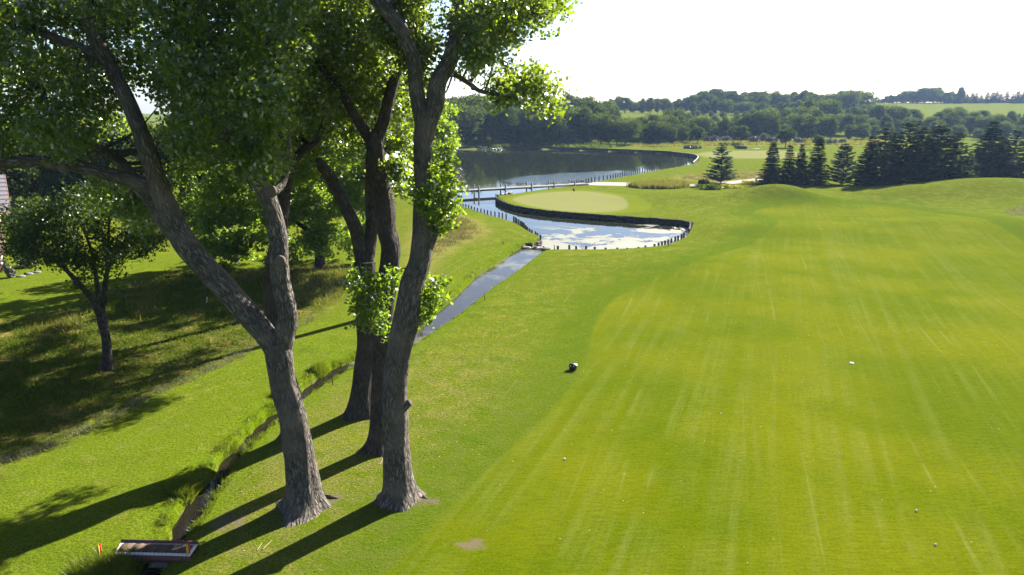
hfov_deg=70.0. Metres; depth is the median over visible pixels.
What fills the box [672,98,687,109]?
ridge tree
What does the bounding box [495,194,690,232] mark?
timber bulkhead
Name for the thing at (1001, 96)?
ridge tree
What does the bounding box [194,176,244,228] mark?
broadleaf tree
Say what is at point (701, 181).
shrub
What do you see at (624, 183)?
cart path
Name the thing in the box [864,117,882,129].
woodland tree
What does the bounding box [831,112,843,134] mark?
woodland tree
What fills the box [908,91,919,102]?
ridge tree
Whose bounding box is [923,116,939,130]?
woodland tree
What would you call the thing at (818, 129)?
woodland tree
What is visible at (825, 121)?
woodland tree
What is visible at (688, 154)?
timber bulkhead
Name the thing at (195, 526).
bank grass
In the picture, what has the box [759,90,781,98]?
ridge tree
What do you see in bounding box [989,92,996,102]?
ridge tree
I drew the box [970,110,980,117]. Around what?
woodland tree
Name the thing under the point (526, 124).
woodland tree
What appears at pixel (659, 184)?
native grass mound
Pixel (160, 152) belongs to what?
broadleaf tree
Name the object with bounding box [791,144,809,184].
spruce tree
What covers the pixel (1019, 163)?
pine tree
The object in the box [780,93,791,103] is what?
ridge tree
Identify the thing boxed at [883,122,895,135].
woodland tree
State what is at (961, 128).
woodland tree
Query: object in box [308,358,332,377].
grass tuft
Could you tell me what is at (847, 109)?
woodland tree
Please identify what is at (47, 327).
tall bank grass
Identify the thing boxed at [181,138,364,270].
broadleaf tree
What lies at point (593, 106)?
woodland tree
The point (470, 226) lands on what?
tan meadow grass
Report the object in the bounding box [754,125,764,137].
woodland tree
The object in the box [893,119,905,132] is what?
woodland tree
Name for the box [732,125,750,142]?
round tree
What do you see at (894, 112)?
woodland tree
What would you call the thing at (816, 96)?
ridge tree
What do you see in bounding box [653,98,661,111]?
ridge tree
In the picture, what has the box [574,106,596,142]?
woodland tree
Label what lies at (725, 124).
woodland tree
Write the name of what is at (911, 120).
woodland tree
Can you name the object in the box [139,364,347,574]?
creek
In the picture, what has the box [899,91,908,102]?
ridge tree
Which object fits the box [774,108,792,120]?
woodland tree
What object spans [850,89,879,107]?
ridge tree
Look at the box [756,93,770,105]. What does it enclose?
ridge tree
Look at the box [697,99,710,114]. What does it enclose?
ridge tree
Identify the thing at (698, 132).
round tree
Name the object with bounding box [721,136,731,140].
wood edge shrub
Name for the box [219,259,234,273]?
garden shrub
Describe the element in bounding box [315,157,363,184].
broadleaf tree
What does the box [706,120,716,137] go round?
woodland tree
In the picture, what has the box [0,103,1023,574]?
ground
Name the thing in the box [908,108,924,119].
woodland tree
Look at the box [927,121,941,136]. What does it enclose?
woodland tree
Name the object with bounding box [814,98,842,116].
woodland tree
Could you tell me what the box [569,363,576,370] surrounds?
equipment box
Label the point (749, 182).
flowering shrub
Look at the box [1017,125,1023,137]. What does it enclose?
woodland tree
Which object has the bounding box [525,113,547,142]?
woodland tree
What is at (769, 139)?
wood edge shrub
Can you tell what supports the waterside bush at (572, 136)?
on the ground at (516, 343)
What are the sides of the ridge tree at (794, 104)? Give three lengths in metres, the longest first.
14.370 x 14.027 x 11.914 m
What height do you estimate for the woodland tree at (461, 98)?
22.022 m
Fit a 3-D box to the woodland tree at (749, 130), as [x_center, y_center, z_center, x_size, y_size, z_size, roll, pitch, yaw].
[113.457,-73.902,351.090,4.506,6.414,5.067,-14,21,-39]
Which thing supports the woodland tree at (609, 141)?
on the ground at (516, 343)
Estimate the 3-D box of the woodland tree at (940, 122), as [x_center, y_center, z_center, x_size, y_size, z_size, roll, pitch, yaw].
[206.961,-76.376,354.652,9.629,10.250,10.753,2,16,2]
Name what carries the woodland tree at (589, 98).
on the ground at (516, 343)
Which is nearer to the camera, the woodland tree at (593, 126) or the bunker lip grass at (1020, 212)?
the bunker lip grass at (1020, 212)
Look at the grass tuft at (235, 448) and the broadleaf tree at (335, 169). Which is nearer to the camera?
the grass tuft at (235, 448)
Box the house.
[0,175,10,255]
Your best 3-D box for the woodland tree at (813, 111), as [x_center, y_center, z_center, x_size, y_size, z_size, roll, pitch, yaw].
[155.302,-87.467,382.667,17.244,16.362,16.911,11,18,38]
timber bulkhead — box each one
[459,146,671,153]
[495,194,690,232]
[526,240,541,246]
[672,151,698,163]
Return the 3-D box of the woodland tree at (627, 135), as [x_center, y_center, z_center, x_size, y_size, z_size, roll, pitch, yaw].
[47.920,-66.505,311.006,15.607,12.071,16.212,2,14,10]
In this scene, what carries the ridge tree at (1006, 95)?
on the ground at (516, 343)
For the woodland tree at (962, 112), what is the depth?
412.07 m
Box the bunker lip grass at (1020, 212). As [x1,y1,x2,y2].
[1003,204,1023,215]
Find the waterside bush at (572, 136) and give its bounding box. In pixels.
[557,125,576,144]
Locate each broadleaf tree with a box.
[0,140,40,205]
[0,178,170,370]
[11,178,48,200]
[34,128,85,209]
[71,112,163,193]
[104,121,178,203]
[156,112,209,193]
[177,173,199,217]
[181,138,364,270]
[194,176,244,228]
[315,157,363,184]
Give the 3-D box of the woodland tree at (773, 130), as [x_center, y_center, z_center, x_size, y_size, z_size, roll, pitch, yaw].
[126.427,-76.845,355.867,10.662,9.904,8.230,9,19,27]
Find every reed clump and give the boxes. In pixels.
[477,147,504,149]
[683,145,701,148]
[733,145,747,148]
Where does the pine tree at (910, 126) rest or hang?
on the ground at (516, 343)
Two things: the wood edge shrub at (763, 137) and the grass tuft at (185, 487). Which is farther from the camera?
the wood edge shrub at (763, 137)
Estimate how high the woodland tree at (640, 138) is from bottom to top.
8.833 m
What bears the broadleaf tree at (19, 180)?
on the ground at (516, 343)
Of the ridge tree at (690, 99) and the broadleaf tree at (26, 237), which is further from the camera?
the ridge tree at (690, 99)
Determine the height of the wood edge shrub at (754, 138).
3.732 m
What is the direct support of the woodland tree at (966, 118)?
on the ground at (516, 343)
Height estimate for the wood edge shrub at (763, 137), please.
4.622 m
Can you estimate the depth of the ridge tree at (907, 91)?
771.86 m
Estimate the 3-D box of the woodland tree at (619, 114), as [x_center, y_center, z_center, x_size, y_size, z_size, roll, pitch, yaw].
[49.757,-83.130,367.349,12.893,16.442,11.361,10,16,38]
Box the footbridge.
[114,539,198,562]
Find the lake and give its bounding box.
[411,149,696,251]
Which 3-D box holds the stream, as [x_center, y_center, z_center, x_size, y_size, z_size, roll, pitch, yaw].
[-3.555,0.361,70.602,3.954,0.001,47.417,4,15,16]
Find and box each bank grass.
[23,263,348,341]
[114,242,547,574]
[461,142,626,147]
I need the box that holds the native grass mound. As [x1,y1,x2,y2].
[626,178,690,188]
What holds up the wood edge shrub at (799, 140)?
on the ground at (516, 343)
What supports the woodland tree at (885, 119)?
on the ground at (516, 343)
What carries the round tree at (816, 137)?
on the ground at (516, 343)
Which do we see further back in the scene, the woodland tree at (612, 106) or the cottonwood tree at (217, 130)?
the woodland tree at (612, 106)
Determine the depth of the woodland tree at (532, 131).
312.40 m
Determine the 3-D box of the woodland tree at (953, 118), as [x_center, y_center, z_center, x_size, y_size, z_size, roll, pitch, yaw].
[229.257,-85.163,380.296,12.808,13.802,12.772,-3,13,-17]
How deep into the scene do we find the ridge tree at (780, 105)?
543.58 m
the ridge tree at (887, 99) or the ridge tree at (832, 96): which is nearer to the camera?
the ridge tree at (832, 96)
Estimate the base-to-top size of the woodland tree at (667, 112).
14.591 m
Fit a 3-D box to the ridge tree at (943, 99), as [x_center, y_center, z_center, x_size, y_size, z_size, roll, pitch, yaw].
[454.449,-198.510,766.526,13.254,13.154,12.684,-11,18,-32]
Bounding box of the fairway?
[381,201,1023,574]
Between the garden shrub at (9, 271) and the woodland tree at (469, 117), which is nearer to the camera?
the garden shrub at (9, 271)
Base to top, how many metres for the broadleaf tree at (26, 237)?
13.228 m
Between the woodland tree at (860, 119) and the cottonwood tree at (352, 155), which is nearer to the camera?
the cottonwood tree at (352, 155)
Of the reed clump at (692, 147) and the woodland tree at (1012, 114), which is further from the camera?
the woodland tree at (1012, 114)
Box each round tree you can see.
[688,126,706,142]
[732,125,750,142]
[776,127,796,147]
[812,135,826,146]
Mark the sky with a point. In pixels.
(635, 50)
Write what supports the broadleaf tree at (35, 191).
on the ground at (516, 343)
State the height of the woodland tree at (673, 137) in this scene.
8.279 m
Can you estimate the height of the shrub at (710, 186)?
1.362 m
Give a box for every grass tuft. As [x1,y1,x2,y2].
[60,539,148,574]
[153,469,229,505]
[222,434,256,453]
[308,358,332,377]
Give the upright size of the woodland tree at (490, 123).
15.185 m
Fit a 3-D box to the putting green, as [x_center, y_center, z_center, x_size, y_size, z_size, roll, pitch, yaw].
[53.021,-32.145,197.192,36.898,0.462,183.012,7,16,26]
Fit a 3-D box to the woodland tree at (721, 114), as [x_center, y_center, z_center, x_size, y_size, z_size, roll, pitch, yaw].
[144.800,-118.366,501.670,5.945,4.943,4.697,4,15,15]
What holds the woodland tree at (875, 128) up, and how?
on the ground at (516, 343)
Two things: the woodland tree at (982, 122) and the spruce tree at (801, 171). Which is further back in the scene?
the woodland tree at (982, 122)
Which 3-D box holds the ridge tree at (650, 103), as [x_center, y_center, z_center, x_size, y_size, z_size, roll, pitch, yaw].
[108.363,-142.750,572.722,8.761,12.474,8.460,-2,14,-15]
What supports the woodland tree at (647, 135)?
on the ground at (516, 343)
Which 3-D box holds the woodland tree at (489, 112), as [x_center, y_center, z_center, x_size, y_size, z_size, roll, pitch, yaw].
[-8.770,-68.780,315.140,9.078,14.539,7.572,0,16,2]
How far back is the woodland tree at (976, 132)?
353.12 m
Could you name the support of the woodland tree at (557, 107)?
on the ground at (516, 343)
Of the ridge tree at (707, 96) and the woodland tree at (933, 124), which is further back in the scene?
the ridge tree at (707, 96)
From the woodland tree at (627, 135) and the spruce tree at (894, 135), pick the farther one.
the woodland tree at (627, 135)
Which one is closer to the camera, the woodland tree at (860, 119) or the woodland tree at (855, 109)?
the woodland tree at (860, 119)
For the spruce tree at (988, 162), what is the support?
on the ground at (516, 343)
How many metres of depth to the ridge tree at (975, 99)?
766.95 m
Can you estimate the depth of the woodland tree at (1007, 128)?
351.24 m
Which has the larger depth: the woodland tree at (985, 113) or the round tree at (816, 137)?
the woodland tree at (985, 113)
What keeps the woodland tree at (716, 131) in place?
on the ground at (516, 343)
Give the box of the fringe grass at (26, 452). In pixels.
[0,316,312,465]
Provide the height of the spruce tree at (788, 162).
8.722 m
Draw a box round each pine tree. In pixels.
[703,142,739,182]
[822,143,858,184]
[857,127,910,185]
[876,122,929,183]
[895,126,947,181]
[913,124,972,180]
[929,131,979,180]
[996,130,1023,177]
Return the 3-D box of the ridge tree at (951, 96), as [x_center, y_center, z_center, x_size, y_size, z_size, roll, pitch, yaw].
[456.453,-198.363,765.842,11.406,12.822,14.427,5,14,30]
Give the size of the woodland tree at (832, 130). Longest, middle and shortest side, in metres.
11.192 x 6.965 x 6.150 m
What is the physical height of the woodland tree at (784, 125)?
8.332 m
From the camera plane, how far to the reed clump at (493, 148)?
292.95 m
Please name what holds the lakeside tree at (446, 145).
on the ground at (516, 343)
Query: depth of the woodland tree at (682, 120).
343.20 m
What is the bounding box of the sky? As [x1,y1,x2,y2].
[0,0,1023,113]
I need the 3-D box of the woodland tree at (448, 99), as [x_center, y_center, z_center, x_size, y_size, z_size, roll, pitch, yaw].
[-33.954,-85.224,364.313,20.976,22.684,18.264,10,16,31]
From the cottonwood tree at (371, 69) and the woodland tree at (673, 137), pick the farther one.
the woodland tree at (673, 137)
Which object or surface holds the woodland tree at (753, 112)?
on the ground at (516, 343)
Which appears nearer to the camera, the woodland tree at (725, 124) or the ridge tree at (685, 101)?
the woodland tree at (725, 124)
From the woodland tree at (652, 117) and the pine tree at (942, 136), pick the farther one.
the woodland tree at (652, 117)
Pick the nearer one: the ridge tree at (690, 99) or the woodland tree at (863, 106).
the woodland tree at (863, 106)
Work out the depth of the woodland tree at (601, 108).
335.90 m
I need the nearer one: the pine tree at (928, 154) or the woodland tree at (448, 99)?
the pine tree at (928, 154)
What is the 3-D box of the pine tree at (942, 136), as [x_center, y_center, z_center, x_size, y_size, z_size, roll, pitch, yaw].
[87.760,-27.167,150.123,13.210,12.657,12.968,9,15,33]
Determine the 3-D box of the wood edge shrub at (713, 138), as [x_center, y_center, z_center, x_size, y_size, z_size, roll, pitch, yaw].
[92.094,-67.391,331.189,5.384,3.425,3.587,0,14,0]
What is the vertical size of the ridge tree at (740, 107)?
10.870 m
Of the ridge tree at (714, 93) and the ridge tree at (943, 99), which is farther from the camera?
the ridge tree at (943, 99)
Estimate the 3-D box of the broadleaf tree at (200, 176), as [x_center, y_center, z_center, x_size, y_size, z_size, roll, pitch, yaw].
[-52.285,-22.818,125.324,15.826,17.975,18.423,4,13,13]
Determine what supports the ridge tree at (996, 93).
on the ground at (516, 343)
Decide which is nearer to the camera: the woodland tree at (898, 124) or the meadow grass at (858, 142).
the meadow grass at (858, 142)
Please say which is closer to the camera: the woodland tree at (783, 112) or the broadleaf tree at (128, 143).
the broadleaf tree at (128, 143)
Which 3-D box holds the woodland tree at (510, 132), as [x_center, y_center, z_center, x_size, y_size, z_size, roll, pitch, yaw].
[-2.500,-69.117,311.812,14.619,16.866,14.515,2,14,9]
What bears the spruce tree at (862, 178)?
on the ground at (516, 343)
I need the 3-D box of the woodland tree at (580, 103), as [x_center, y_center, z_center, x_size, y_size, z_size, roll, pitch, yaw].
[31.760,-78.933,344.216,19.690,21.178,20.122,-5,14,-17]
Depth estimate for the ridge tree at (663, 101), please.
584.51 m
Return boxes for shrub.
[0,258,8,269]
[3,264,16,277]
[13,258,38,267]
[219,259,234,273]
[448,166,468,201]
[696,184,721,189]
[698,179,708,185]
[709,135,720,141]
[720,184,743,188]
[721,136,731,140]
[741,180,759,184]
[748,135,759,141]
[760,133,767,140]
[765,136,773,142]
[792,137,805,142]
[826,138,836,143]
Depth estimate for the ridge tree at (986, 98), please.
768.93 m
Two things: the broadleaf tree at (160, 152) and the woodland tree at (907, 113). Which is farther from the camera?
the woodland tree at (907, 113)
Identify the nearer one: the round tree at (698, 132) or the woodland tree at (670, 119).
the round tree at (698, 132)
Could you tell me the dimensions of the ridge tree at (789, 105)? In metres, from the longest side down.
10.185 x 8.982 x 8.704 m
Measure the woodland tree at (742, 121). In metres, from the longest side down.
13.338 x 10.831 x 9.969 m
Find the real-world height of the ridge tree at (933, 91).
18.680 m
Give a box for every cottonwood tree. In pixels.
[0,0,338,527]
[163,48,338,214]
[232,0,377,441]
[292,0,426,421]
[301,0,434,456]
[322,60,430,226]
[354,0,585,511]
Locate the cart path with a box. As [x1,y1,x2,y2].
[588,178,762,186]
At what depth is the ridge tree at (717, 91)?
587.65 m
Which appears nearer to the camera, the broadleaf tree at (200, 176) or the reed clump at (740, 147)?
the broadleaf tree at (200, 176)
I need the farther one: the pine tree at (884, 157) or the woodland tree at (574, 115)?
the woodland tree at (574, 115)
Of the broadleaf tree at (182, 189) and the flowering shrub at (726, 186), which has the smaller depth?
the broadleaf tree at (182, 189)
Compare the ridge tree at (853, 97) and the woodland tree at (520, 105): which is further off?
the ridge tree at (853, 97)
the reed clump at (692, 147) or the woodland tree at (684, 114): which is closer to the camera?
the reed clump at (692, 147)
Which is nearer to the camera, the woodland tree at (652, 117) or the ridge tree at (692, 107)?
the woodland tree at (652, 117)
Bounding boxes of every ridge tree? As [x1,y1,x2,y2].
[615,97,633,112]
[629,101,640,112]
[638,98,646,112]
[644,97,655,112]
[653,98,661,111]
[659,97,671,111]
[665,102,674,109]
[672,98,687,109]
[682,96,688,110]
[686,94,697,111]
[688,102,696,112]
[695,90,716,112]
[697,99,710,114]
[704,88,723,100]
[710,90,730,112]
[710,98,719,114]
[717,99,736,113]
[722,90,748,112]
[734,101,755,112]
[740,91,753,101]
[747,91,765,102]
[749,103,759,110]
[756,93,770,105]
[758,101,769,110]
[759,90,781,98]
[770,93,786,105]
[775,102,785,109]
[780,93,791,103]
[782,101,792,108]
[789,89,813,104]
[791,99,801,107]
[813,93,821,102]
[818,92,846,106]
[834,89,862,109]
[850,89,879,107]
[883,96,890,102]
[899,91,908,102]
[900,90,914,102]
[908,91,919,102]
[916,88,926,102]
[921,87,941,102]
[934,87,943,102]
[940,92,950,102]
[943,92,953,102]
[949,91,956,102]
[955,86,966,101]
[961,94,971,102]
[971,93,979,102]
[980,92,991,102]
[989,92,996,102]
[990,91,1002,102]
[997,93,1005,102]
[1003,91,1011,102]
[1009,90,1023,102]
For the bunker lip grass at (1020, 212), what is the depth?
117.86 m
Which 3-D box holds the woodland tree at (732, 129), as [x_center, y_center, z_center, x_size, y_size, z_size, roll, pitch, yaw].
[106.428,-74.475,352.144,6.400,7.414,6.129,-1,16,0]
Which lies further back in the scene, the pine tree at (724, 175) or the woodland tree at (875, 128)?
the woodland tree at (875, 128)
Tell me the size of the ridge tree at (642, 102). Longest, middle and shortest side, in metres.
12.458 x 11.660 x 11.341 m
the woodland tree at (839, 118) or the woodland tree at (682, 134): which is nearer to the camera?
the woodland tree at (682, 134)
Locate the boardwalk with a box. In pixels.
[438,179,588,195]
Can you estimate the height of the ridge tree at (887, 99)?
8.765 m
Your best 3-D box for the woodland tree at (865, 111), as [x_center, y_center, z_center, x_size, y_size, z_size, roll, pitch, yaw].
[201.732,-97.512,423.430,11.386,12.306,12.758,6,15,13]
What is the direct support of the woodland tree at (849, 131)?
on the ground at (516, 343)
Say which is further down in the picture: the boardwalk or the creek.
the creek
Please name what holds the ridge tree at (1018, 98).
on the ground at (516, 343)
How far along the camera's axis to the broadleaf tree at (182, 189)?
105.89 m
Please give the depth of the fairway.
39.81 m
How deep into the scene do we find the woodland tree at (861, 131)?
347.58 m
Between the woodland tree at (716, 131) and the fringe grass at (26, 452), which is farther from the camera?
the woodland tree at (716, 131)
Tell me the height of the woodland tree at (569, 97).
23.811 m
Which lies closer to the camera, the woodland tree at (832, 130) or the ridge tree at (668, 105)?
the woodland tree at (832, 130)
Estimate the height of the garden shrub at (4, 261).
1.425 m
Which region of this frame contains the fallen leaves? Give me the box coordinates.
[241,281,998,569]
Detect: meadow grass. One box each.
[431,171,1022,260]
[432,170,1023,258]
[627,138,907,146]
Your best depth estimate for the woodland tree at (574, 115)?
311.16 m
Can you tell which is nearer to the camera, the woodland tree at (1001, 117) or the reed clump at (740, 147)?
the reed clump at (740, 147)
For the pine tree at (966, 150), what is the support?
on the ground at (516, 343)
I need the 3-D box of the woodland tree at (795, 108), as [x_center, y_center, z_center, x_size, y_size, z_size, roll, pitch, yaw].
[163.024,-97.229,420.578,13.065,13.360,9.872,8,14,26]
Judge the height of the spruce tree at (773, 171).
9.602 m
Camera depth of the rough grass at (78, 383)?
52.76 m
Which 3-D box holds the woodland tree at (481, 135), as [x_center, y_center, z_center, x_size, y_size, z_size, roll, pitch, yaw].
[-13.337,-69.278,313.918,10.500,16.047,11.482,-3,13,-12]
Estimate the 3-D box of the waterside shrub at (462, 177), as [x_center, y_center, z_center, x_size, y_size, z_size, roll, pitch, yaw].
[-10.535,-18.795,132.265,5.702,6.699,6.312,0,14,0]
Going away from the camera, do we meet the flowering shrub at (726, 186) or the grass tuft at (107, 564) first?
the grass tuft at (107, 564)
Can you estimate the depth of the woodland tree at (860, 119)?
386.91 m
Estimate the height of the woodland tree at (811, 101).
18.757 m
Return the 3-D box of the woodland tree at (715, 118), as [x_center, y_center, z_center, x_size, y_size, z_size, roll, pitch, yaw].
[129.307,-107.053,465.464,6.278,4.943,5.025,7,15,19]
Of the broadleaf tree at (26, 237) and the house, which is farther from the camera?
the house
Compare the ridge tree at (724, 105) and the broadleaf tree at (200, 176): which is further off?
the ridge tree at (724, 105)
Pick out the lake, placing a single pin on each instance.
(492, 168)
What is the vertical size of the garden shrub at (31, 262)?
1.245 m
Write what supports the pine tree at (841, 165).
on the ground at (516, 343)
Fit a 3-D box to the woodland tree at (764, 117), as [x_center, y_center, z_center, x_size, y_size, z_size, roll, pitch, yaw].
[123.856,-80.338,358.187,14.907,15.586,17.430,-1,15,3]
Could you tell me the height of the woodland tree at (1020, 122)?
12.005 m
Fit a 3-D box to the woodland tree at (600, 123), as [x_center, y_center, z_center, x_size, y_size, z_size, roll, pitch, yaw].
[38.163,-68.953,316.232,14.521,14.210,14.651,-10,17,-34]
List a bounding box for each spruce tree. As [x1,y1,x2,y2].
[755,142,784,184]
[779,145,798,184]
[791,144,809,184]
[800,138,830,184]
[846,136,883,185]
[878,133,899,183]
[908,131,940,180]
[965,121,1014,177]
[993,136,1016,177]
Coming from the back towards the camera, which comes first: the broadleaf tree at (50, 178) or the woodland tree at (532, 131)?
the woodland tree at (532, 131)
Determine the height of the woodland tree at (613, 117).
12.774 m
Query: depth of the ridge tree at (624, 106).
577.02 m
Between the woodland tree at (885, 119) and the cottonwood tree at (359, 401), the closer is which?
the cottonwood tree at (359, 401)
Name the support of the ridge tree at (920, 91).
on the ground at (516, 343)
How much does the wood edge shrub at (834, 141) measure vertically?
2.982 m
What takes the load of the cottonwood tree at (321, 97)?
on the ground at (516, 343)
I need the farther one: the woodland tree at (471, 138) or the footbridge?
the woodland tree at (471, 138)
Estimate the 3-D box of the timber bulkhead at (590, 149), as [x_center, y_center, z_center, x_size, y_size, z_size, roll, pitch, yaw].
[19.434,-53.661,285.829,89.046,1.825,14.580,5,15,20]
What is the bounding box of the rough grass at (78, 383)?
[0,261,353,456]
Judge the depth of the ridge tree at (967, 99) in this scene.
769.52 m
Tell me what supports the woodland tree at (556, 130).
on the ground at (516, 343)
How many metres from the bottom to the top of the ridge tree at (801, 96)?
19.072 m
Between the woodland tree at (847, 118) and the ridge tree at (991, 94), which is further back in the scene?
the ridge tree at (991, 94)
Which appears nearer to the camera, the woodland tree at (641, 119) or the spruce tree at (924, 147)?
the spruce tree at (924, 147)
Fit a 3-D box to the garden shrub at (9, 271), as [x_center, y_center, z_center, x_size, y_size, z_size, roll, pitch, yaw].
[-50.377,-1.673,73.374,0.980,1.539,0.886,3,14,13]
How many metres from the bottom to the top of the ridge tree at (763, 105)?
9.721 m
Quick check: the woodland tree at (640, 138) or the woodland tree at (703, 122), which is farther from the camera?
the woodland tree at (703, 122)
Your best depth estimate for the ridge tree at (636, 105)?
580.77 m
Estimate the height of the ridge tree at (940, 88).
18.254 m
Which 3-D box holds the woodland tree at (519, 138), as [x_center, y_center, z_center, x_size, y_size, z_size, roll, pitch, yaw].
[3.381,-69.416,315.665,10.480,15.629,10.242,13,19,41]
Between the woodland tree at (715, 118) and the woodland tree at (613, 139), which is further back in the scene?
the woodland tree at (715, 118)
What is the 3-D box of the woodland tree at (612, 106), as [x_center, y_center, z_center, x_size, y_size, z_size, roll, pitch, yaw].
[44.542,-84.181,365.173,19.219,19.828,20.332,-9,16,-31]
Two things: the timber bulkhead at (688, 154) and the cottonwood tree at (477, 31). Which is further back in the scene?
the timber bulkhead at (688, 154)
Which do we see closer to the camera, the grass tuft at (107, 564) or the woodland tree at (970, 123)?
the grass tuft at (107, 564)
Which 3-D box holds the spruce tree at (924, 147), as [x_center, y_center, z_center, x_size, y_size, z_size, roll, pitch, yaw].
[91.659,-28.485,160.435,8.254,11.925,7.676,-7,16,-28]
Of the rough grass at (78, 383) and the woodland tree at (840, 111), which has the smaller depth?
the rough grass at (78, 383)
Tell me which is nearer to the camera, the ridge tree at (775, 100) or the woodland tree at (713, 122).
the woodland tree at (713, 122)
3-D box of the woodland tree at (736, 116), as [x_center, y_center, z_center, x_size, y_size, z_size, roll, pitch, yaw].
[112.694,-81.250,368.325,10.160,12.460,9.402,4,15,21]
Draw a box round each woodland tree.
[441,102,483,144]
[445,96,457,102]
[451,94,482,104]
[457,91,493,113]
[464,104,475,142]
[473,107,490,142]
[483,101,506,141]
[485,111,494,142]
[487,110,508,142]
[490,106,523,143]
[513,98,541,141]
[513,109,526,142]
[516,108,532,142]
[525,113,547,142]
[526,117,538,142]
[532,113,570,143]
[537,97,571,141]
[561,104,591,142]
[562,92,577,107]
[571,95,597,105]
[572,97,590,125]
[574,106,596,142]
[582,113,595,142]
[584,99,601,140]
[589,111,614,142]
[590,104,608,141]
[597,100,620,114]
[602,123,611,143]
[607,123,624,142]
[608,117,642,144]
[609,114,618,121]
[610,108,622,118]
[627,116,645,131]
[634,125,644,143]
[641,120,661,143]
[644,114,661,125]
[648,121,674,142]
[658,114,681,140]
[660,109,672,117]
[667,110,689,140]
[667,126,677,142]
[672,110,689,127]
[676,126,689,142]
[686,123,696,140]
[691,115,711,136]
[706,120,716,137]
[709,127,722,138]
[710,115,719,121]
[717,116,734,136]
[719,111,726,117]
[726,125,735,139]
[730,114,741,137]
[735,113,754,131]
[745,109,756,134]
[746,127,752,139]
[749,108,780,135]
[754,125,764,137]
[763,120,781,136]
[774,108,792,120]
[780,123,790,128]
[784,114,797,125]
[786,112,820,138]
[788,107,797,113]
[793,105,825,118]
[800,97,819,110]
[809,119,821,138]
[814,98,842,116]
[817,115,834,137]
[824,117,838,138]
[830,106,846,115]
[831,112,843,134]
[840,113,856,129]
[843,107,850,114]
[843,124,855,139]
[849,106,862,115]
[853,113,870,126]
[853,123,871,138]
[858,109,870,117]
[860,104,872,114]
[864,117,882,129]
[868,104,885,127]
[870,125,880,136]
[875,103,905,127]
[880,114,892,131]
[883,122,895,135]
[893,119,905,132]
[896,107,912,122]
[903,116,920,133]
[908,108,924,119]
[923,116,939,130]
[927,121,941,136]
[932,111,946,120]
[936,119,949,138]
[941,106,970,118]
[942,110,965,135]
[949,124,967,135]
[962,116,970,128]
[966,116,978,135]
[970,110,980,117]
[970,115,995,132]
[972,127,984,139]
[976,110,990,116]
[988,113,1007,121]
[994,120,1016,136]
[1006,110,1017,122]
[1016,114,1023,125]
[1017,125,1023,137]
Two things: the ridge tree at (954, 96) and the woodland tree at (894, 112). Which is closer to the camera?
the woodland tree at (894, 112)
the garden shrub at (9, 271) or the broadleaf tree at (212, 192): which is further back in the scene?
the garden shrub at (9, 271)
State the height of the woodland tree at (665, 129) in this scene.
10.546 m
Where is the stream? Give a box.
[348,249,542,367]
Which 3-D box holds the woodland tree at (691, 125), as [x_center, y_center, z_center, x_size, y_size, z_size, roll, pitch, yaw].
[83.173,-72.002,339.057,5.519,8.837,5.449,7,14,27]
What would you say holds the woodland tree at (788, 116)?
on the ground at (516, 343)
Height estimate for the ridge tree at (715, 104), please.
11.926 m
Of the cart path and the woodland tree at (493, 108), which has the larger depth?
the woodland tree at (493, 108)
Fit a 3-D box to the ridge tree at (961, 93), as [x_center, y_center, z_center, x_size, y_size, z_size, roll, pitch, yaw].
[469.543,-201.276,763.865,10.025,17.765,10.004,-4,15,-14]
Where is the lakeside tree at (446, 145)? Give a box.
[388,82,463,232]
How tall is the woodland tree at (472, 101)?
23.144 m
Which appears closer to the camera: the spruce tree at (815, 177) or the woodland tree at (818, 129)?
the spruce tree at (815, 177)
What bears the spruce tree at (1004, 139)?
on the ground at (516, 343)
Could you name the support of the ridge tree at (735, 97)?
on the ground at (516, 343)
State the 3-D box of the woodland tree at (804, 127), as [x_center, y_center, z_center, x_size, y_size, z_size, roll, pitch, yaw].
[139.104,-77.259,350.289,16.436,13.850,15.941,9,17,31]
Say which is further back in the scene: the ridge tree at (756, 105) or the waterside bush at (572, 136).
the ridge tree at (756, 105)
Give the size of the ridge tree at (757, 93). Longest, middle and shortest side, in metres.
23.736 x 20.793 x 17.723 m
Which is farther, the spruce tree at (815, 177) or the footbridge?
the spruce tree at (815, 177)
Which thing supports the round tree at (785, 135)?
on the ground at (516, 343)
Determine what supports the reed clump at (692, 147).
on the ground at (516, 343)
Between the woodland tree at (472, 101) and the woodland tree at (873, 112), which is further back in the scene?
the woodland tree at (873, 112)
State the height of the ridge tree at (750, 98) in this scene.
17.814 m
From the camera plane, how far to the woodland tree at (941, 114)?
408.08 m
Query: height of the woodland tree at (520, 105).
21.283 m
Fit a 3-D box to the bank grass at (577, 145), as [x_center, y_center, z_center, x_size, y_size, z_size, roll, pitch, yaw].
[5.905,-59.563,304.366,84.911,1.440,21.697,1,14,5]

